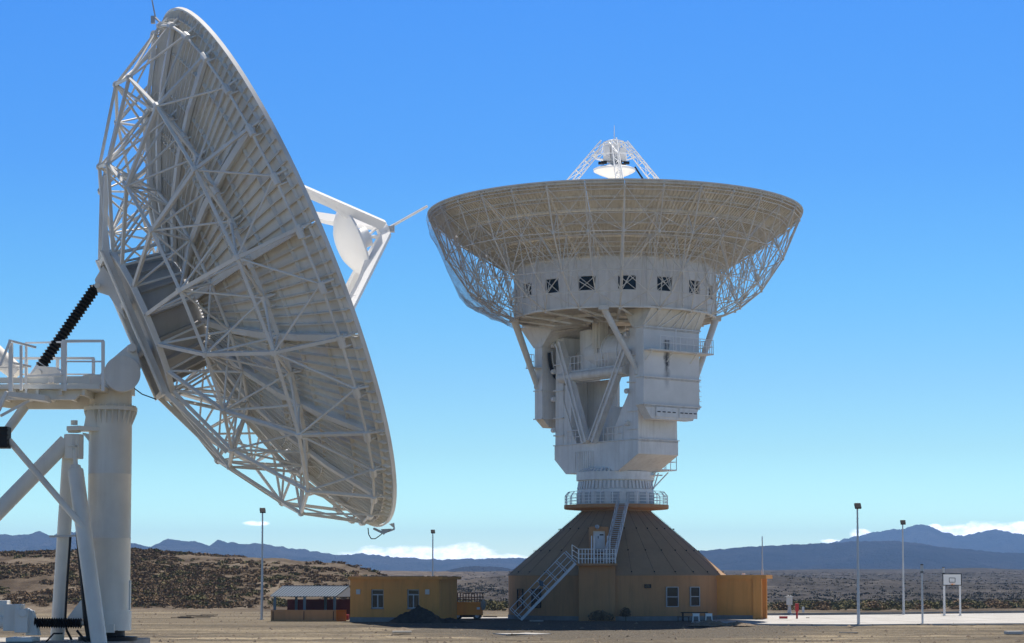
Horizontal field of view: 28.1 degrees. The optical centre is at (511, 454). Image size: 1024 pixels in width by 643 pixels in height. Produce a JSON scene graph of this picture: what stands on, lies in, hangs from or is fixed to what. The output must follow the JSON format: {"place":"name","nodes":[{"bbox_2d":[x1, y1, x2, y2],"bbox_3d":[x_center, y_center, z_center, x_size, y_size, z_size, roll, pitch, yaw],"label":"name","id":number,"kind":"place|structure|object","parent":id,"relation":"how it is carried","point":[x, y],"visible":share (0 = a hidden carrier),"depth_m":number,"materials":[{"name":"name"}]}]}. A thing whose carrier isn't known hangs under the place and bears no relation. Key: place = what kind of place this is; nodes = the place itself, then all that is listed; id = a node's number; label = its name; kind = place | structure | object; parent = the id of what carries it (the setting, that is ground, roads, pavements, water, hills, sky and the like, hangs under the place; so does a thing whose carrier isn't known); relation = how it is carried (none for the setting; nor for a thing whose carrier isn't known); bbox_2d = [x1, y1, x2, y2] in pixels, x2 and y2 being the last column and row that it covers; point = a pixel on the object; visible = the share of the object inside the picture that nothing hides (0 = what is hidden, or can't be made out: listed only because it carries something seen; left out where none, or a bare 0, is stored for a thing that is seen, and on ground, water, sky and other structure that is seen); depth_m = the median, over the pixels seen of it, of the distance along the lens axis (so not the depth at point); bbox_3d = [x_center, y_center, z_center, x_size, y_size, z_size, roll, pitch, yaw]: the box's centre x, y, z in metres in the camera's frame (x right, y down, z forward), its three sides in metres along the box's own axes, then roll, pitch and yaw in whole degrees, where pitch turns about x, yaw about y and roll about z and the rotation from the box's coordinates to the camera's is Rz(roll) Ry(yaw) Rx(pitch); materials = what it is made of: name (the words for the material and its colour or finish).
{"place":"outdoors","nodes":[
{"label":"outdoors","id":0,"kind":"place"},
{"bbox_2d":[171,615,215,617],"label":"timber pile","id":1,"kind":"object","parent":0,"point":[193,617],"visible":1,"depth_m":191.16,"materials":[{"name":"brown wood"}]},
{"bbox_2d":[0,531,526,570],"bbox_3d":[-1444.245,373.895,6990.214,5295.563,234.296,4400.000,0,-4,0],"label":"mountain","id":2,"kind":"structure","parent":0,"point":[37,540],"depth_m":6724.01,"materials":[{"name":"stone"}]},
{"bbox_2d":[447,566,512,571],"bbox_3d":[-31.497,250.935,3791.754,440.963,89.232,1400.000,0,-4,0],"label":"mountain","id":3,"kind":"structure","parent":0,"point":[476,569],"depth_m":3765.85,"materials":[{"name":"blue stone"}]},
{"bbox_2d":[461,617,508,618],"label":"path","id":4,"kind":"structure","parent":0,"point":[486,618],"depth_m":188.19,"materials":[{"name":"concrete"}]},
{"bbox_2d":[0,552,1023,642],"bbox_3d":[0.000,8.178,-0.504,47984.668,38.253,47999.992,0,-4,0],"label":"ground","id":5,"kind":"structure","parent":0,"point":[643,630],"depth_m":165.79,"materials":[{"name":"brown soil"}]},
{"bbox_2d":[0,589,10,593],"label":"desert shrub","id":6,"kind":"object","parent":5,"relation":"on","point":[3,591],"visible":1,"depth_m":266.94,"materials":[{"name":"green plant"}]},
{"bbox_2d":[3,593,16,597],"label":"desert shrub","id":7,"kind":"object","parent":5,"relation":"on","point":[10,595],"visible":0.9,"depth_m":257.87,"materials":[{"name":"brown plant"}]},
{"bbox_2d":[10,566,27,569],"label":"desert shrub","id":8,"kind":"object","parent":5,"relation":"on","point":[16,567],"visible":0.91,"depth_m":287.93,"materials":[{"name":"brown plant"}]},
{"bbox_2d":[14,590,30,595],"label":"desert shrub","id":9,"kind":"object","parent":5,"relation":"on","point":[23,593],"visible":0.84,"depth_m":265.55,"materials":[{"name":"brown plant"}]},
{"bbox_2d":[24,593,38,599],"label":"desert shrub","id":10,"kind":"object","parent":5,"relation":"on","point":[30,595],"visible":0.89,"depth_m":254.18,"materials":[{"name":"brown plant"}]},
{"bbox_2d":[34,564,48,569],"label":"desert shrub","id":11,"kind":"object","parent":5,"relation":"on","point":[40,566],"visible":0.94,"depth_m":287.66,"materials":[{"name":"brown plant"}]},
{"bbox_2d":[36,602,49,606],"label":"desert shrub","id":12,"kind":"object","parent":5,"relation":"on","point":[43,604],"visible":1,"depth_m":245.70,"materials":[{"name":"brown plant"}]},
{"bbox_2d":[34,588,52,593],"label":"desert shrub","id":13,"kind":"object","parent":5,"relation":"on","point":[41,591],"visible":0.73,"depth_m":262.43,"materials":[{"name":"brown plant"}]},
{"bbox_2d":[68,591,80,598],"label":"desert shrub","id":14,"kind":"object","parent":5,"relation":"on","point":[73,595],"visible":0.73,"depth_m":253.01,"materials":[{"name":"brown plant"}]},
{"bbox_2d":[0,638,149,642],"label":"antenna plinth","id":15,"kind":"structure","parent":5,"relation":"on","point":[75,640],"depth_m":48.17,"materials":[{"name":"concrete"}]},
{"bbox_2d":[0,0,427,642],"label":"dish antenna","id":16,"kind":"object","parent":15,"relation":"on","point":[240,290],"visible":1,"depth_m":47.71,"materials":[{"name":"white paint"}]},
{"bbox_2d":[130,577,143,582],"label":"desert shrub","id":17,"kind":"object","parent":5,"relation":"on","point":[135,578],"visible":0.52,"depth_m":273.72,"materials":[{"name":"brown plant"}]},
{"bbox_2d":[137,595,156,601],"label":"desert shrub","id":18,"kind":"object","parent":5,"relation":"on","point":[144,597],"visible":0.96,"depth_m":251.59,"materials":[{"name":"brown plant"}]},
{"bbox_2d":[143,563,164,569],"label":"desert shrub","id":19,"kind":"object","parent":5,"relation":"on","point":[152,566],"visible":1,"depth_m":287.29,"materials":[{"name":"brown plant"}]},
{"bbox_2d":[172,569,186,573],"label":"desert shrub","id":20,"kind":"object","parent":5,"relation":"on","point":[178,571],"visible":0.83,"depth_m":284.24,"materials":[{"name":"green plant"}]},
{"bbox_2d":[175,589,194,595],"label":"desert shrub","id":21,"kind":"object","parent":5,"relation":"on","point":[184,592],"visible":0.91,"depth_m":259.75,"materials":[{"name":"brown plant"}]},
{"bbox_2d":[177,574,192,578],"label":"desert shrub","id":22,"kind":"object","parent":5,"relation":"on","point":[183,575],"visible":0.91,"depth_m":278.02,"materials":[{"name":"brown plant"}]},
{"bbox_2d":[179,602,197,607],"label":"desert shrub","id":23,"kind":"object","parent":5,"relation":"on","point":[189,604],"visible":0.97,"depth_m":244.83,"materials":[{"name":"brown plant"}]},
{"bbox_2d":[181,595,198,600],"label":"desert shrub","id":24,"kind":"object","parent":5,"relation":"on","point":[190,597],"visible":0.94,"depth_m":253.44,"materials":[{"name":"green plant"}]},
{"bbox_2d":[182,578,198,584],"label":"desert shrub","id":25,"kind":"object","parent":5,"relation":"on","point":[193,580],"visible":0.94,"depth_m":271.27,"materials":[{"name":"brown plant"}]},
{"bbox_2d":[0,547,387,608],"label":"hillside scrub","id":26,"kind":"object","parent":5,"relation":"on","point":[162,601],"visible":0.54,"depth_m":281.50,"materials":[{"name":"brown plant"}]},
{"bbox_2d":[193,595,208,599],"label":"desert shrub","id":27,"kind":"object","parent":5,"relation":"on","point":[199,596],"visible":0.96,"depth_m":254.25,"materials":[{"name":"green plant"}]},
{"bbox_2d":[202,597,220,600],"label":"desert shrub","id":28,"kind":"object","parent":5,"relation":"on","point":[214,598],"visible":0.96,"depth_m":253.66,"materials":[{"name":"brown plant"}]},
{"bbox_2d":[228,568,247,572],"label":"desert shrub","id":29,"kind":"object","parent":5,"relation":"on","point":[237,570],"visible":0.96,"depth_m":288.23,"materials":[{"name":"brown plant"}]},
{"bbox_2d":[238,590,252,593],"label":"desert shrub","id":30,"kind":"object","parent":5,"relation":"on","point":[245,591],"visible":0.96,"depth_m":264.04,"materials":[{"name":"brown plant"}]},
{"bbox_2d":[242,578,260,582],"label":"desert shrub","id":31,"kind":"object","parent":5,"relation":"on","point":[252,580],"visible":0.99,"depth_m":276.66,"materials":[{"name":"brown plant"}]},
{"bbox_2d":[245,600,259,603],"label":"desert shrub","id":32,"kind":"object","parent":5,"relation":"on","point":[255,601],"visible":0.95,"depth_m":253.06,"materials":[{"name":"brown plant"}]},
{"bbox_2d":[259,508,265,619],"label":"floodlight pole","id":33,"kind":"object","parent":5,"relation":"on","point":[262,510],"visible":0.94,"depth_m":185.44,"materials":[{"name":"metal"}]},
{"bbox_2d":[252,569,275,573],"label":"desert shrub","id":34,"kind":"object","parent":5,"relation":"on","point":[267,571],"visible":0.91,"depth_m":287.33,"materials":[{"name":"brown plant"}]},
{"bbox_2d":[258,577,272,581],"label":"desert shrub","id":35,"kind":"object","parent":5,"relation":"on","point":[267,579],"visible":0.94,"depth_m":278.01,"materials":[{"name":"brown plant"}]},
{"bbox_2d":[267,597,286,603],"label":"desert shrub","id":36,"kind":"object","parent":5,"relation":"on","point":[277,599],"visible":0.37,"depth_m":252.77,"materials":[{"name":"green plant"}]},
{"bbox_2d":[271,600,286,606],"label":"desert shrub","id":37,"kind":"object","parent":5,"relation":"on","point":[282,604],"visible":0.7,"depth_m":248.90,"materials":[{"name":"green plant"}]},
{"bbox_2d":[272,574,291,579],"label":"desert shrub","id":38,"kind":"object","parent":5,"relation":"on","point":[279,576],"visible":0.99,"depth_m":280.37,"materials":[{"name":"brown plant"}]},
{"bbox_2d":[270,585,349,621],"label":"open shelter","id":39,"kind":"object","parent":5,"relation":"on","point":[325,609],"visible":0.96,"depth_m":178.75,"materials":[{"name":"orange metal"}]},
{"bbox_2d":[336,577,349,581],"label":"desert shrub","id":40,"kind":"object","parent":5,"relation":"on","point":[342,579],"visible":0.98,"depth_m":283.98,"materials":[{"name":"brown plant"}]},
{"bbox_2d":[392,631,410,632],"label":"concrete slab","id":41,"kind":"structure","parent":5,"relation":"on","point":[401,631],"depth_m":150.37,"materials":[{"name":"grey concrete"}]},
{"bbox_2d":[393,627,412,629],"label":"rubble heap","id":42,"kind":"object","parent":5,"relation":"on","point":[402,628],"visible":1,"depth_m":149.43,"materials":[{"name":"stone"}]},
{"bbox_2d":[348,576,460,621],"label":"flat roof building","id":43,"kind":"structure","parent":5,"relation":"on","point":[381,598],"depth_m":174.98,"materials":[{"name":"paint"}]},
{"bbox_2d":[386,605,445,622],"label":"soil heap","id":44,"kind":"object","parent":5,"relation":"on","point":[418,614],"visible":0.97,"depth_m":170.24,"materials":[{"name":"grey soil"}]},
{"bbox_2d":[431,530,434,575],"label":"floodlight pole","id":45,"kind":"object","parent":5,"relation":"on","point":[432,531],"visible":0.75,"depth_m":255.66,"materials":[{"name":"metal"}]},
{"bbox_2d":[444,618,472,622],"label":"soil heap","id":46,"kind":"object","parent":5,"relation":"on","point":[450,620],"visible":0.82,"depth_m":170.50,"materials":[{"name":"grey soil"}]},
{"bbox_2d":[457,592,496,619],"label":"farm trailer","id":47,"kind":"object","parent":5,"relation":"on","point":[474,610],"visible":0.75,"depth_m":184.51,"materials":[{"name":"orange paint"}]},
{"bbox_2d":[480,599,485,609],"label":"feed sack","id":48,"kind":"object","parent":47,"relation":"hanging from","point":[483,605],"visible":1,"depth_m":184.25,"materials":[{"name":"fabric"}]},
{"bbox_2d":[486,600,504,607],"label":"desert shrub","id":49,"kind":"object","parent":5,"relation":"on","point":[494,601],"visible":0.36,"depth_m":256.23,"materials":[{"name":"green plant"}]},
{"bbox_2d":[485,602,508,610],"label":"desert shrub","id":50,"kind":"object","parent":5,"relation":"on","point":[493,607],"visible":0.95,"depth_m":237.71,"materials":[{"name":"green plant"}]},
{"bbox_2d":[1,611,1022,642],"bbox_3d":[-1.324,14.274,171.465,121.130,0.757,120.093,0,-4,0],"label":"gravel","id":51,"kind":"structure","parent":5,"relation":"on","point":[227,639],"depth_m":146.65,"materials":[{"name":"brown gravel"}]},
{"bbox_2d":[1004,631,1023,633],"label":"concrete slab","id":52,"kind":"structure","parent":51,"relation":"on","point":[1013,632],"depth_m":149.76,"materials":[{"name":"grey concrete"}]},
{"bbox_2d":[588,609,613,620],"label":"round bush","id":53,"kind":"object","parent":5,"relation":"on","point":[602,614],"visible":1,"depth_m":177.63,"materials":[{"name":"green plant"}]},
{"bbox_2d":[619,607,630,620],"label":"sapling","id":54,"kind":"object","parent":5,"relation":"on","point":[625,612],"visible":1,"depth_m":177.89,"materials":[{"name":"green plant"}]},
{"bbox_2d":[507,490,771,621],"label":"conical building","id":55,"kind":"structure","parent":5,"relation":"on","point":[642,562],"depth_m":182.57,"materials":[{"name":"paint"}]},
{"bbox_2d":[593,531,604,547],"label":"door","id":56,"kind":"structure","parent":55,"relation":"in","point":[599,535],"depth_m":182.28,"materials":[{"name":"metal"}]},
{"bbox_2d":[427,128,802,503],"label":"dish antenna","id":57,"kind":"object","parent":55,"relation":"on","point":[619,285],"visible":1,"depth_m":184.42,"materials":[{"name":"paint"}]},
{"bbox_2d":[761,536,763,574],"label":"mast","id":58,"kind":"object","parent":55,"relation":"on","point":[762,571],"visible":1,"depth_m":184.40,"materials":[{"name":"metal"}]},
{"bbox_2d":[688,619,731,625],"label":"soil heap","id":59,"kind":"object","parent":5,"relation":"on","point":[709,622],"visible":1,"depth_m":162.88,"materials":[{"name":"grey soil"}]},
{"bbox_2d":[450,571,1023,602],"bbox_3d":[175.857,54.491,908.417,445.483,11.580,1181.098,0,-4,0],"label":"plain scrub","id":60,"kind":"object","parent":5,"relation":"on","point":[896,598],"visible":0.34,"depth_m":548.36,"materials":[{"name":"brown plant"}]},
{"bbox_2d":[459,598,1023,610],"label":"plain scrub","id":61,"kind":"object","parent":5,"relation":"on","point":[889,601],"visible":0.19,"depth_m":274.26,"materials":[{"name":"brown plant"}]},
{"bbox_2d":[727,621,757,625],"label":"soil heap","id":62,"kind":"object","parent":5,"relation":"on","point":[736,623],"visible":0.97,"depth_m":163.49,"materials":[{"name":"beige soil"}]},
{"bbox_2d":[770,602,794,609],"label":"desert shrub","id":63,"kind":"object","parent":5,"relation":"on","point":[784,606],"visible":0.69,"depth_m":250.76,"materials":[{"name":"brown plant"}]},
{"bbox_2d":[785,595,793,614],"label":"weather screen","id":64,"kind":"object","parent":5,"relation":"on","point":[789,601],"visible":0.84,"depth_m":208.65,"materials":[{"name":"white paint"}]},
{"bbox_2d":[793,604,810,609],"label":"desert shrub","id":65,"kind":"object","parent":5,"relation":"on","point":[801,606],"visible":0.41,"depth_m":253.91,"materials":[{"name":"green plant"}]},
{"bbox_2d":[793,599,813,603],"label":"desert shrub","id":66,"kind":"object","parent":5,"relation":"on","point":[805,601],"visible":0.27,"depth_m":283.49,"materials":[{"name":"green plant"}]},
{"bbox_2d":[811,600,828,607],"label":"desert shrub","id":67,"kind":"object","parent":5,"relation":"on","point":[822,603],"visible":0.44,"depth_m":267.32,"materials":[{"name":"green plant"}]},
{"bbox_2d":[810,604,831,609],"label":"desert shrub","id":68,"kind":"object","parent":5,"relation":"on","point":[820,606],"visible":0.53,"depth_m":252.64,"materials":[{"name":"brown plant"}]},
{"bbox_2d":[817,606,829,609],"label":"desert shrub","id":69,"kind":"object","parent":5,"relation":"on","point":[824,608],"visible":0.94,"depth_m":248.54,"materials":[{"name":"brown plant"}]},
{"bbox_2d":[851,603,867,608],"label":"desert shrub","id":70,"kind":"object","parent":5,"relation":"on","point":[861,605],"visible":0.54,"depth_m":261.03,"materials":[{"name":"green plant"}]},
{"bbox_2d":[862,601,884,605],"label":"desert shrub","id":71,"kind":"object","parent":5,"relation":"on","point":[873,602],"visible":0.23,"depth_m":282.03,"materials":[{"name":"green plant"}]},
{"bbox_2d":[864,602,884,609],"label":"desert shrub","id":72,"kind":"object","parent":5,"relation":"on","point":[870,605],"visible":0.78,"depth_m":252.14,"materials":[{"name":"brown plant"}]},
{"bbox_2d":[867,602,893,609],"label":"desert shrub","id":73,"kind":"object","parent":5,"relation":"on","point":[886,606],"visible":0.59,"depth_m":253.72,"materials":[{"name":"green plant"}]},
{"bbox_2d":[767,611,1023,614],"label":"kerb","id":74,"kind":"structure","parent":5,"relation":"on","point":[855,613],"depth_m":213.66,"materials":[{"name":"concrete"}]},
{"bbox_2d":[912,603,931,609],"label":"desert shrub","id":75,"kind":"object","parent":5,"relation":"on","point":[919,606],"visible":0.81,"depth_m":252.00,"materials":[{"name":"brown plant"}]},
{"bbox_2d":[918,600,939,605],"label":"desert shrub","id":76,"kind":"object","parent":5,"relation":"on","point":[930,603],"visible":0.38,"depth_m":260.69,"materials":[{"name":"green plant"}]},
{"bbox_2d":[950,605,965,608],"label":"desert shrub","id":77,"kind":"object","parent":5,"relation":"on","point":[954,607],"visible":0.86,"depth_m":248.69,"materials":[{"name":"brown plant"}]},
{"bbox_2d":[956,604,971,608],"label":"desert shrub","id":78,"kind":"object","parent":5,"relation":"on","point":[966,606],"visible":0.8,"depth_m":249.43,"materials":[{"name":"brown plant"}]},
{"bbox_2d":[958,598,977,604],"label":"desert shrub","id":79,"kind":"object","parent":5,"relation":"on","point":[969,599],"visible":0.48,"depth_m":295.17,"materials":[{"name":"green plant"}]},
{"bbox_2d":[983,598,1002,602],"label":"desert shrub","id":80,"kind":"object","parent":5,"relation":"on","point":[989,600],"visible":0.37,"depth_m":295.18,"materials":[{"name":"brown plant"}]},
{"bbox_2d":[984,601,1008,606],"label":"desert shrub","id":81,"kind":"object","parent":5,"relation":"on","point":[990,604],"visible":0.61,"depth_m":268.49,"materials":[{"name":"brown plant"}]},
{"bbox_2d":[996,603,1012,608],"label":"desert shrub","id":82,"kind":"object","parent":5,"relation":"on","point":[1005,606],"visible":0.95,"depth_m":253.92,"materials":[{"name":"brown plant"}]},
{"bbox_2d":[0,0,1023,559],"label":"sky","id":83,"kind":"structure","parent":0,"point":[879,366],"materials":[{"name":"blue"}]},
{"bbox_2d":[493,633,551,635],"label":"pavement","id":84,"kind":"structure","parent":0,"point":[508,634],"depth_m":150.15,"materials":[{"name":"concrete"}]},
{"bbox_2d":[691,613,1023,625],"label":"pavement","id":85,"kind":"structure","parent":0,"point":[929,619],"depth_m":178.20,"materials":[{"name":"concrete"}]},
{"bbox_2d":[681,612,707,620],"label":"bench table","id":86,"kind":"object","parent":85,"relation":"on","point":[691,612],"visible":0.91,"depth_m":176.40,"materials":[{"name":"metal"}]},
{"bbox_2d":[692,613,699,621],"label":"stool","id":87,"kind":"object","parent":85,"relation":"on","point":[695,614],"visible":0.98,"depth_m":175.48,"materials":[{"name":"white plastic"}]},
{"bbox_2d":[705,613,712,620],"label":"stool","id":88,"kind":"object","parent":85,"relation":"on","point":[708,614],"visible":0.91,"depth_m":175.49,"materials":[{"name":"white plastic"}]},
{"bbox_2d":[795,603,798,618],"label":"hydrant cabinet","id":89,"kind":"object","parent":85,"relation":"on","point":[796,607],"visible":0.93,"depth_m":186.69,"materials":[{"name":"red metal"}]},
{"bbox_2d":[854,503,861,623],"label":"floodlight pole","id":90,"kind":"object","parent":85,"relation":"on","point":[857,506],"visible":0.95,"depth_m":164.23,"materials":[{"name":"metal"}]},
{"bbox_2d":[900,520,905,614],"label":"floodlight pole","id":91,"kind":"object","parent":85,"relation":"on","point":[902,522],"visible":0.86,"depth_m":209.04,"materials":[{"name":"metal"}]},
{"bbox_2d":[920,564,923,622],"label":"lamp post","id":92,"kind":"object","parent":85,"relation":"on","point":[922,572],"visible":0.94,"depth_m":166.52,"materials":[{"name":"metal"}]},
{"bbox_2d":[942,567,944,614],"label":"lamp post","id":93,"kind":"object","parent":85,"relation":"on","point":[943,570],"visible":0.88,"depth_m":209.00,"materials":[{"name":"metal"}]},
{"bbox_2d":[942,574,961,614],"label":"basketball hoop","id":94,"kind":"object","parent":85,"relation":"on","point":[952,579],"visible":0.91,"depth_m":203.34,"materials":[{"name":"paint"}]},
{"bbox_2d":[698,541,1023,569],"bbox_3d":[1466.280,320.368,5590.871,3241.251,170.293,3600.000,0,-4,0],"label":"mountain","id":95,"kind":"structure","parent":0,"point":[872,555],"depth_m":5298.39,"materials":[{"name":"blue stone"}]},
{"bbox_2d":[835,524,1023,552],"bbox_3d":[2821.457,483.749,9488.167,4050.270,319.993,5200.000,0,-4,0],"label":"mountain","id":96,"kind":"structure","parent":0,"point":[996,540],"depth_m":9277.62,"materials":[{"name":"blue stone"}]}
]}

